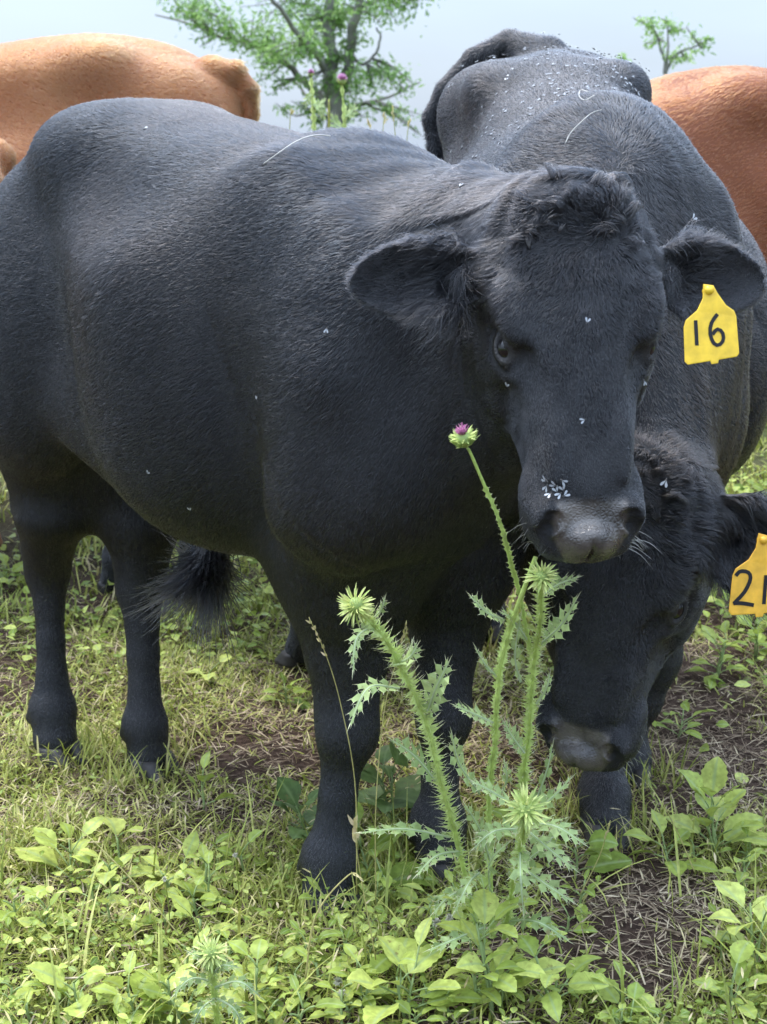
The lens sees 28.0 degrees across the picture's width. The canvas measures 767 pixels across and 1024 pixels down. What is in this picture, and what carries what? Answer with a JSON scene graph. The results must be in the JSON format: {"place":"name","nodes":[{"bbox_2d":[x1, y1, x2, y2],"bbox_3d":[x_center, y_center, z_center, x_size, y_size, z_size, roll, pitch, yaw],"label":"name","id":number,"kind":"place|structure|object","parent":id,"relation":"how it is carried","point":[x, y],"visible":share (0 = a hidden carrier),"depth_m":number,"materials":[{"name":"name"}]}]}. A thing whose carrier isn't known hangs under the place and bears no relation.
{"place":"outdoors","nodes":[
{"label":"outdoors","id":0,"kind":"place"},
{"bbox_2d":[0,422,766,1023],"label":"grass","id":1,"kind":"structure","parent":0,"point":[88,736],"depth_m":2.83,"materials":[{"name":"plant"}]},
{"bbox_2d":[306,618,356,894],"bbox_3d":[-0.066,0.382,2.331,0.028,0.498,0.139,8,15,30],"label":"grass stalk","id":2,"kind":"object","parent":1,"relation":"on","point":[318,638],"depth_m":2.31,"materials":[{"name":"plant"}]},
{"bbox_2d":[347,814,376,959],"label":"grass stalk","id":3,"kind":"object","parent":1,"relation":"on","point":[353,822],"depth_m":2.22,"materials":[{"name":"plant"}]},
{"bbox_2d":[0,425,766,1023],"bbox_3d":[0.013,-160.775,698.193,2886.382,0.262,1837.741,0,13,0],"label":"ground","id":4,"kind":"structure","parent":0,"point":[250,765],"depth_m":3.18,"materials":[{"name":"plant"}]},
{"bbox_2d":[0,139,16,546],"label":"red cow","id":5,"kind":"object","parent":4,"relation":"on","point":[8,159],"visible":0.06,"depth_m":4.27},
{"bbox_2d":[0,553,24,587],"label":"broadleaf weed","id":6,"kind":"object","parent":4,"relation":"on","point":[4,558],"visible":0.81,"depth_m":4.50,"materials":[{"name":"green plant"}]},
{"bbox_2d":[0,1005,28,1023],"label":"seedling","id":7,"kind":"object","parent":4,"relation":"on","point":[12,1018],"visible":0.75,"depth_m":2.26,"materials":[{"name":"green plant"}]},
{"bbox_2d":[0,980,42,1011],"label":"seedling","id":8,"kind":"object","parent":4,"relation":"on","point":[23,989],"visible":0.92,"depth_m":2.27,"materials":[{"name":"green plant"}]},
{"bbox_2d":[0,886,48,926],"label":"broadleaf weed","id":9,"kind":"object","parent":4,"relation":"on","point":[12,913],"visible":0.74,"depth_m":2.56,"materials":[{"name":"green plant"}]},
{"bbox_2d":[6,988,64,1023],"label":"seedling","id":10,"kind":"object","parent":4,"relation":"on","point":[27,1013],"visible":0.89,"depth_m":2.27,"materials":[{"name":"green plant"}]},
{"bbox_2d":[17,911,56,938],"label":"seedling","id":11,"kind":"object","parent":4,"relation":"on","point":[24,921],"visible":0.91,"depth_m":2.51,"materials":[{"name":"green plant"}]},
{"bbox_2d":[21,887,73,927],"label":"seedling","id":12,"kind":"object","parent":4,"relation":"on","point":[69,919],"visible":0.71,"depth_m":2.55,"materials":[{"name":"green plant"}]},
{"bbox_2d":[54,979,79,1023],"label":"seedling","id":13,"kind":"object","parent":4,"relation":"on","point":[64,989],"visible":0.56,"depth_m":2.29,"materials":[{"name":"green plant"}]},
{"bbox_2d":[14,817,122,882],"bbox_3d":[-0.561,0.597,2.709,0.150,0.119,0.181,-7,15,-27],"label":"broadleaf weed","id":14,"kind":"object","parent":4,"relation":"on","point":[46,837],"visible":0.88,"depth_m":2.72,"materials":[{"name":"green plant"}]},
{"bbox_2d":[26,961,120,1017],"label":"broadleaf weed","id":15,"kind":"object","parent":4,"relation":"on","point":[42,972],"visible":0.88,"depth_m":2.28,"materials":[{"name":"green plant"}]},
{"bbox_2d":[1,783,179,934],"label":"grass stalk","id":16,"kind":"object","parent":4,"relation":"on","point":[112,859],"depth_m":2.41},
{"bbox_2d":[67,861,129,905],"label":"seedling","id":17,"kind":"object","parent":4,"relation":"on","point":[87,881],"visible":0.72,"depth_m":2.60,"materials":[{"name":"green plant"}]},
{"bbox_2d":[88,883,140,923],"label":"seedling","id":18,"kind":"object","parent":4,"relation":"on","point":[114,888],"visible":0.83,"depth_m":2.53,"materials":[{"name":"green plant"}]},
{"bbox_2d":[77,849,161,886],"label":"seedling","id":19,"kind":"object","parent":4,"relation":"on","point":[110,869],"visible":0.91,"depth_m":2.67,"materials":[{"name":"green plant"}]},
{"bbox_2d":[100,815,157,857],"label":"broadleaf weed","id":20,"kind":"object","parent":4,"relation":"on","point":[116,826],"visible":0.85,"depth_m":2.80,"materials":[{"name":"green plant"}]},
{"bbox_2d":[102,996,157,1023],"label":"seedling","id":21,"kind":"object","parent":4,"relation":"on","point":[121,1009],"visible":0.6,"depth_m":2.26,"materials":[{"name":"green plant"}]},
{"bbox_2d":[0,32,262,165],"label":"red cow","id":22,"kind":"object","parent":4,"relation":"on","point":[43,79],"visible":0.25,"depth_m":4.57},
{"bbox_2d":[121,903,158,942],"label":"seedling","id":23,"kind":"object","parent":4,"relation":"on","point":[142,908],"visible":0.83,"depth_m":2.50,"materials":[{"name":"green plant"}]},
{"bbox_2d":[89,951,192,1023],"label":"broadleaf weed","id":24,"kind":"object","parent":4,"relation":"on","point":[109,984],"visible":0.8,"depth_m":2.29,"materials":[{"name":"green plant"}]},
{"bbox_2d":[120,974,175,1021],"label":"seedling","id":25,"kind":"object","parent":4,"relation":"on","point":[171,980],"visible":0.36,"depth_m":2.33,"materials":[{"name":"green plant"}]},
{"bbox_2d":[133,972,181,1014],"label":"seedling","id":26,"kind":"object","parent":4,"relation":"on","point":[155,976],"visible":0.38,"depth_m":2.30,"materials":[{"name":"green plant"}]},
{"bbox_2d":[144,894,185,926],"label":"seedling","id":27,"kind":"object","parent":4,"relation":"on","point":[159,897],"visible":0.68,"depth_m":2.53,"materials":[{"name":"green plant"}]},
{"bbox_2d":[135,963,197,1023],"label":"seedling","id":28,"kind":"object","parent":4,"relation":"on","point":[150,977],"visible":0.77,"depth_m":2.29,"materials":[{"name":"green plant"}]},
{"bbox_2d":[149,976,207,1023],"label":"seedling","id":29,"kind":"object","parent":4,"relation":"on","point":[199,985],"visible":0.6,"depth_m":2.29,"materials":[{"name":"green plant"}]},
{"bbox_2d":[141,856,220,899],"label":"seedling","id":30,"kind":"object","parent":4,"relation":"on","point":[151,884],"visible":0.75,"depth_m":2.61,"materials":[{"name":"green plant"}]},
{"bbox_2d":[139,963,225,1023],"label":"seedling","id":31,"kind":"object","parent":4,"relation":"on","point":[151,991],"visible":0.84,"depth_m":2.26,"materials":[{"name":"green plant"}]},
{"bbox_2d":[149,831,218,886],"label":"broadleaf weed","id":32,"kind":"object","parent":4,"relation":"on","point":[192,841],"visible":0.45,"depth_m":2.67,"materials":[{"name":"green plant"}]},
{"bbox_2d":[166,927,209,972],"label":"seedling","id":33,"kind":"object","parent":4,"relation":"on","point":[203,932],"visible":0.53,"depth_m":2.41,"materials":[{"name":"green plant"}]},
{"bbox_2d":[160,875,233,918],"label":"broadleaf weed","id":34,"kind":"object","parent":4,"relation":"on","point":[211,900],"visible":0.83,"depth_m":2.57,"materials":[{"name":"green plant"}]},
{"bbox_2d":[97,540,303,667],"bbox_3d":[-0.603,-0.340,4.313,0.589,1.178,1.883,-12,17,-41],"label":"black cow","id":35,"kind":"object","parent":4,"relation":"on","point":[290,655],"visible":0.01,"depth_m":3.81},
{"bbox_2d":[170,894,232,971],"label":"seedling","id":36,"kind":"object","parent":4,"relation":"on","point":[178,900],"visible":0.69,"depth_m":2.47,"materials":[{"name":"green plant"}]},
{"bbox_2d":[182,851,231,898],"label":"seedling","id":37,"kind":"object","parent":4,"relation":"on","point":[207,857],"visible":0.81,"depth_m":2.61,"materials":[{"name":"green plant"}]},
{"bbox_2d":[185,843,228,881],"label":"seedling","id":38,"kind":"object","parent":4,"relation":"on","point":[202,850],"visible":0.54,"depth_m":2.68,"materials":[{"name":"green plant"}]},
{"bbox_2d":[184,654,238,688],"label":"broadleaf weed","id":39,"kind":"object","parent":4,"relation":"on","point":[222,658],"visible":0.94,"depth_m":3.71,"materials":[{"name":"green plant"}]},
{"bbox_2d":[187,751,241,811],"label":"broadleaf weed","id":40,"kind":"object","parent":4,"relation":"on","point":[204,762],"visible":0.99,"depth_m":2.98,"materials":[{"name":"green plant"}]},
{"bbox_2d":[171,933,260,1023],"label":"thistle","id":41,"kind":"object","parent":4,"relation":"on","point":[210,954],"visible":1,"depth_m":2.16,"materials":[{"name":"green plant"}]},
{"bbox_2d":[216,829,272,884],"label":"seedling","id":42,"kind":"object","parent":4,"relation":"on","point":[253,835],"visible":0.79,"depth_m":2.73,"materials":[{"name":"green plant"}]},
{"bbox_2d":[219,963,285,1023],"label":"broadleaf weed","id":43,"kind":"object","parent":4,"relation":"on","point":[237,998],"visible":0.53,"depth_m":2.29,"materials":[{"name":"green plant"}]},
{"bbox_2d":[219,938,289,1014],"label":"seedling","id":44,"kind":"object","parent":4,"relation":"on","point":[258,948],"visible":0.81,"depth_m":2.32,"materials":[{"name":"green plant"}]},
{"bbox_2d":[245,992,293,1023],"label":"seedling","id":45,"kind":"object","parent":4,"relation":"on","point":[251,1010],"visible":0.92,"depth_m":2.26,"materials":[{"name":"green plant"}]},
{"bbox_2d":[248,946,297,992],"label":"seedling","id":46,"kind":"object","parent":4,"relation":"on","point":[289,952],"visible":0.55,"depth_m":2.37,"materials":[{"name":"green plant"}]},
{"bbox_2d":[261,671,310,709],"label":"broadleaf weed","id":47,"kind":"object","parent":4,"relation":"on","point":[296,689],"visible":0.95,"depth_m":3.59,"materials":[{"name":"green plant"}]},
{"bbox_2d":[266,777,318,842],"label":"broadleaf weed","id":48,"kind":"object","parent":4,"relation":"on","point":[289,792],"visible":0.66,"depth_m":2.83,"materials":[{"name":"green plant"}]},
{"bbox_2d":[149,0,445,137],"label":"tree","id":49,"kind":"object","parent":4,"relation":"on","point":[329,20],"visible":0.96,"depth_m":24.91,"materials":[{"name":"green plant"}]},
{"bbox_2d":[269,956,325,1011],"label":"seedling","id":50,"kind":"object","parent":4,"relation":"on","point":[278,977],"visible":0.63,"depth_m":2.30,"materials":[{"name":"green plant"}]},
{"bbox_2d":[265,974,345,1023],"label":"seedling","id":51,"kind":"object","parent":4,"relation":"on","point":[328,1002],"visible":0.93,"depth_m":2.25,"materials":[{"name":"green plant"}]},
{"bbox_2d":[302,69,327,130],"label":"flowering thistle","id":52,"kind":"object","parent":4,"relation":"on","point":[314,103],"visible":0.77,"depth_m":5.51,"materials":[{"name":"green plant"}]},
{"bbox_2d":[288,919,343,964],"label":"seedling","id":53,"kind":"object","parent":4,"relation":"on","point":[325,933],"visible":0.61,"depth_m":2.42,"materials":[{"name":"green plant"}]},
{"bbox_2d":[293,947,344,991],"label":"seedling","id":54,"kind":"object","parent":4,"relation":"on","point":[299,950],"visible":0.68,"depth_m":2.35,"materials":[{"name":"green plant"}]},
{"bbox_2d":[298,876,352,918],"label":"broadleaf weed","id":55,"kind":"object","parent":4,"relation":"on","point":[304,896],"visible":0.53,"depth_m":2.56,"materials":[{"name":"green plant"}]},
{"bbox_2d":[304,872,363,981],"bbox_3d":[-0.073,0.604,2.218,0.103,0.192,0.013,6,14,24],"label":"grass stalk","id":56,"kind":"object","parent":4,"relation":"on","point":[361,879],"depth_m":2.22,"materials":[{"name":"plant"}]},
{"bbox_2d":[307,980,364,1023],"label":"seedling","id":57,"kind":"object","parent":4,"relation":"on","point":[320,1013],"visible":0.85,"depth_m":2.26,"materials":[{"name":"green plant"}]},
{"bbox_2d":[307,912,375,966],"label":"seedling","id":58,"kind":"object","parent":4,"relation":"on","point":[347,931],"visible":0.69,"depth_m":2.43,"materials":[{"name":"green plant"}]},
{"bbox_2d":[327,73,358,128],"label":"flowering thistle","id":59,"kind":"object","parent":4,"relation":"on","point":[341,81],"visible":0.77,"depth_m":5.42,"materials":[{"name":"green plant"}]},
{"bbox_2d":[325,983,381,1019],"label":"seedling","id":60,"kind":"object","parent":4,"relation":"on","point":[357,1002],"visible":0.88,"depth_m":2.27,"materials":[{"name":"green plant"}]},
{"bbox_2d":[345,968,384,1020],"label":"seedling","id":61,"kind":"object","parent":4,"relation":"on","point":[379,990],"visible":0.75,"depth_m":2.29,"materials":[{"name":"green plant"}]},
{"bbox_2d":[349,928,381,963],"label":"seedling","id":62,"kind":"object","parent":4,"relation":"on","point":[376,943],"visible":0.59,"depth_m":2.42,"materials":[{"name":"green plant"}]},
{"bbox_2d":[327,943,407,1006],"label":"broadleaf weed","id":63,"kind":"object","parent":4,"relation":"on","point":[382,963],"visible":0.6,"depth_m":2.33,"materials":[{"name":"green plant"}]},
{"bbox_2d":[358,871,396,906],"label":"seedling","id":64,"kind":"object","parent":4,"relation":"on","point":[378,874],"visible":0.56,"depth_m":2.59,"materials":[{"name":"green plant"}]},
{"bbox_2d":[0,97,766,922],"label":"bull","id":65,"kind":"object","parent":4,"relation":"on","point":[184,283],"visible":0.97,"depth_m":2.38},
{"bbox_2d":[684,284,738,364],"bbox_3d":[0.427,-0.246,2.019,0.074,0.106,0.016,-5,0,-5],"label":"ear tag","id":66,"kind":"object","parent":65,"relation":"hanging from","point":[710,331],"visible":1,"depth_m":2.02,"materials":[{"name":"plastic"}]},
{"bbox_2d":[0,593,766,1023],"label":"straw litter","id":67,"kind":"object","parent":4,"relation":"on","point":[626,893],"visible":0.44,"depth_m":3.02,"materials":[{"name":"plant"}]},
{"bbox_2d":[0,451,766,1023],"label":"ground cover","id":68,"kind":"object","parent":4,"relation":"on","point":[150,937],"visible":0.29,"depth_m":2.51,"materials":[{"name":"green plant"}]},
{"bbox_2d":[359,849,417,901],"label":"seedling","id":69,"kind":"object","parent":4,"relation":"on","point":[405,892],"visible":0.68,"depth_m":2.60,"materials":[{"name":"green plant"}]},
{"bbox_2d":[358,738,420,821],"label":"broadleaf weed","id":70,"kind":"object","parent":4,"relation":"on","point":[404,797],"visible":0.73,"depth_m":2.89,"materials":[{"name":"green plant"}]},
{"bbox_2d":[375,620,406,904],"bbox_3d":[0.004,0.403,2.400,0.020,0.516,0.112,-6,14,-25],"label":"grass stalk","id":71,"kind":"object","parent":4,"relation":"on","point":[403,636],"depth_m":2.40,"materials":[{"name":"plant"}]},
{"bbox_2d":[355,801,438,892],"bbox_3d":[0.009,0.593,2.654,0.176,0.162,0.124,0,13,0],"label":"broadleaf weed","id":72,"kind":"object","parent":4,"relation":"on","point":[396,871],"visible":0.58,"depth_m":2.67,"materials":[{"name":"green plant"}]},
{"bbox_2d":[347,917,481,1023],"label":"broadleaf weed","id":73,"kind":"object","parent":4,"relation":"on","point":[404,954],"visible":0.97,"depth_m":2.28,"materials":[{"name":"green plant"}]},
{"bbox_2d":[388,1000,447,1023],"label":"seedling","id":74,"kind":"object","parent":4,"relation":"on","point":[404,1006],"visible":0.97,"depth_m":2.27,"materials":[{"name":"green plant"}]},
{"bbox_2d":[401,891,453,942],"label":"seedling","id":75,"kind":"object","parent":4,"relation":"on","point":[409,905],"visible":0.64,"depth_m":2.48,"materials":[{"name":"green plant"}]},
{"bbox_2d":[400,883,467,919],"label":"seedling","id":76,"kind":"object","parent":4,"relation":"on","point":[419,887],"visible":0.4,"depth_m":2.54,"materials":[{"name":"green plant"}]},
{"bbox_2d":[439,869,481,919],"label":"seedling","id":77,"kind":"object","parent":4,"relation":"on","point":[448,875],"visible":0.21,"depth_m":2.61,"materials":[{"name":"green plant"}]},
{"bbox_2d":[336,423,587,952],"bbox_3d":[0.130,0.298,2.153,0.392,0.881,0.284,-9,16,-35],"label":"thistle","id":78,"kind":"object","parent":4,"relation":"on","point":[524,817],"visible":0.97,"depth_m":2.17,"materials":[{"name":"green plant"}]},
{"bbox_2d":[445,950,508,1018],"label":"seedling","id":79,"kind":"object","parent":4,"relation":"on","point":[493,994],"visible":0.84,"depth_m":2.28,"materials":[{"name":"green plant"}]},
{"bbox_2d":[436,889,565,1018],"bbox_3d":[0.163,0.663,2.295,0.166,0.195,0.178,-11,17,-39],"label":"broadleaf weed","id":80,"kind":"object","parent":4,"relation":"on","point":[486,906],"visible":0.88,"depth_m":2.30,"materials":[{"name":"green plant"}]},
{"bbox_2d":[478,958,527,1011],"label":"seedling","id":81,"kind":"object","parent":4,"relation":"on","point":[519,995],"visible":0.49,"depth_m":2.31,"materials":[{"name":"green plant"}]},
{"bbox_2d":[491,807,548,868],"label":"seedling","id":82,"kind":"object","parent":4,"relation":"on","point":[498,812],"visible":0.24,"depth_m":2.71,"materials":[{"name":"green plant"}]},
{"bbox_2d":[496,930,608,1022],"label":"broadleaf weed","id":83,"kind":"object","parent":4,"relation":"on","point":[578,983],"visible":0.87,"depth_m":2.28,"materials":[{"name":"green plant"}]},
{"bbox_2d":[539,894,597,933],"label":"seedling","id":84,"kind":"object","parent":4,"relation":"on","point":[579,928],"visible":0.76,"depth_m":2.51,"materials":[{"name":"green plant"}]},
{"bbox_2d":[556,869,599,923],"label":"seedling","id":85,"kind":"object","parent":4,"relation":"on","point":[590,890],"visible":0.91,"depth_m":2.56,"materials":[{"name":"green plant"}]},
{"bbox_2d":[537,829,631,878],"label":"broadleaf weed","id":86,"kind":"object","parent":4,"relation":"on","point":[608,860],"visible":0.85,"depth_m":2.69,"materials":[{"name":"green plant"}]},
{"bbox_2d":[421,27,766,853],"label":"cow","id":87,"kind":"object","parent":4,"relation":"on","point":[615,651],"visible":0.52,"depth_m":2.60},
{"bbox_2d":[729,533,766,616],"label":"ear tag","id":88,"kind":"object","parent":87,"relation":"hanging from","point":[748,594],"visible":1,"depth_m":2.33,"materials":[{"name":"plastic"}]},
{"bbox_2d":[599,1005,636,1023],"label":"seedling","id":89,"kind":"object","parent":4,"relation":"on","point":[603,1015],"visible":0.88,"depth_m":2.23,"materials":[{"name":"green plant"}]},
{"bbox_2d":[591,960,649,1022],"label":"broadleaf weed","id":90,"kind":"object","parent":4,"relation":"on","point":[612,994],"visible":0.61,"depth_m":2.31,"materials":[{"name":"green plant"}]},
{"bbox_2d":[597,1002,647,1023],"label":"seedling","id":91,"kind":"object","parent":4,"relation":"on","point":[620,1006],"visible":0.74,"depth_m":2.26,"materials":[{"name":"green plant"}]},
{"bbox_2d":[623,982,643,1023],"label":"seedling","id":92,"kind":"object","parent":4,"relation":"on","point":[635,990],"visible":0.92,"depth_m":2.25,"materials":[{"name":"green plant"}]},
{"bbox_2d":[638,993,692,1023],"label":"seedling","id":93,"kind":"object","parent":4,"relation":"on","point":[646,997],"visible":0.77,"depth_m":2.26,"materials":[{"name":"green plant"}]},
{"bbox_2d":[623,809,717,876],"bbox_3d":[0.529,0.607,2.761,0.172,0.089,0.138,12,18,43],"label":"broadleaf weed","id":94,"kind":"object","parent":4,"relation":"on","point":[660,820],"visible":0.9,"depth_m":2.77,"materials":[{"name":"green plant"}]},
{"bbox_2d":[632,11,715,74],"bbox_3d":[4.363,-5.918,23.315,1.432,3.170,0.914,-7,15,-28],"label":"tree","id":95,"kind":"object","parent":4,"relation":"on","point":[671,31],"visible":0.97,"depth_m":22.99,"materials":[{"name":"green plant"}]},
{"bbox_2d":[656,699,714,738],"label":"broadleaf weed","id":96,"kind":"object","parent":4,"relation":"on","point":[695,733],"visible":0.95,"depth_m":3.42,"materials":[{"name":"green plant"}]},
{"bbox_2d":[650,65,766,263],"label":"red cow","id":97,"kind":"object","parent":4,"relation":"on","point":[717,114],"visible":0.21,"depth_m":4.09},
{"bbox_2d":[665,756,766,857],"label":"broadleaf weed","id":98,"kind":"object","parent":4,"relation":"on","point":[711,779],"visible":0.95,"depth_m":2.84,"materials":[{"name":"green plant"}]},
{"bbox_2d":[684,620,747,689],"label":"broadleaf weed","id":99,"kind":"object","parent":4,"relation":"on","point":[708,633],"visible":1,"depth_m":3.73,"materials":[{"name":"green plant"}]},
{"bbox_2d":[701,931,733,960],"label":"seedling","id":100,"kind":"object","parent":4,"relation":"on","point":[707,940],"visible":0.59,"depth_m":2.42,"materials":[{"name":"green plant"}]},
{"bbox_2d":[692,940,766,1018],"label":"broadleaf weed","id":101,"kind":"object","parent":4,"relation":"on","point":[741,951],"visible":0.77,"depth_m":2.29,"materials":[{"name":"green plant"}]},
{"bbox_2d":[707,880,766,974],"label":"broadleaf weed","id":102,"kind":"object","parent":4,"relation":"on","point":[734,891],"visible":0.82,"depth_m":2.42,"materials":[{"name":"green plant"}]},
{"bbox_2d":[715,614,766,660],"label":"broadleaf weed","id":103,"kind":"object","parent":4,"relation":"on","point":[756,631],"visible":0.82,"depth_m":3.87,"materials":[{"name":"green plant"}]},
{"bbox_2d":[719,847,766,885],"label":"seedling","id":104,"kind":"object","parent":4,"relation":"on","point":[740,874],"visible":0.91,"depth_m":2.66,"materials":[{"name":"green plant"}]},
{"bbox_2d":[719,821,766,876],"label":"seedling","id":105,"kind":"object","parent":4,"relation":"on","point":[746,831],"visible":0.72,"depth_m":2.78,"materials":[{"name":"green plant"}]},
{"bbox_2d":[0,0,766,148],"label":"sky","id":106,"kind":"structure","parent":0,"point":[738,28],"materials":[{"name":"white"}]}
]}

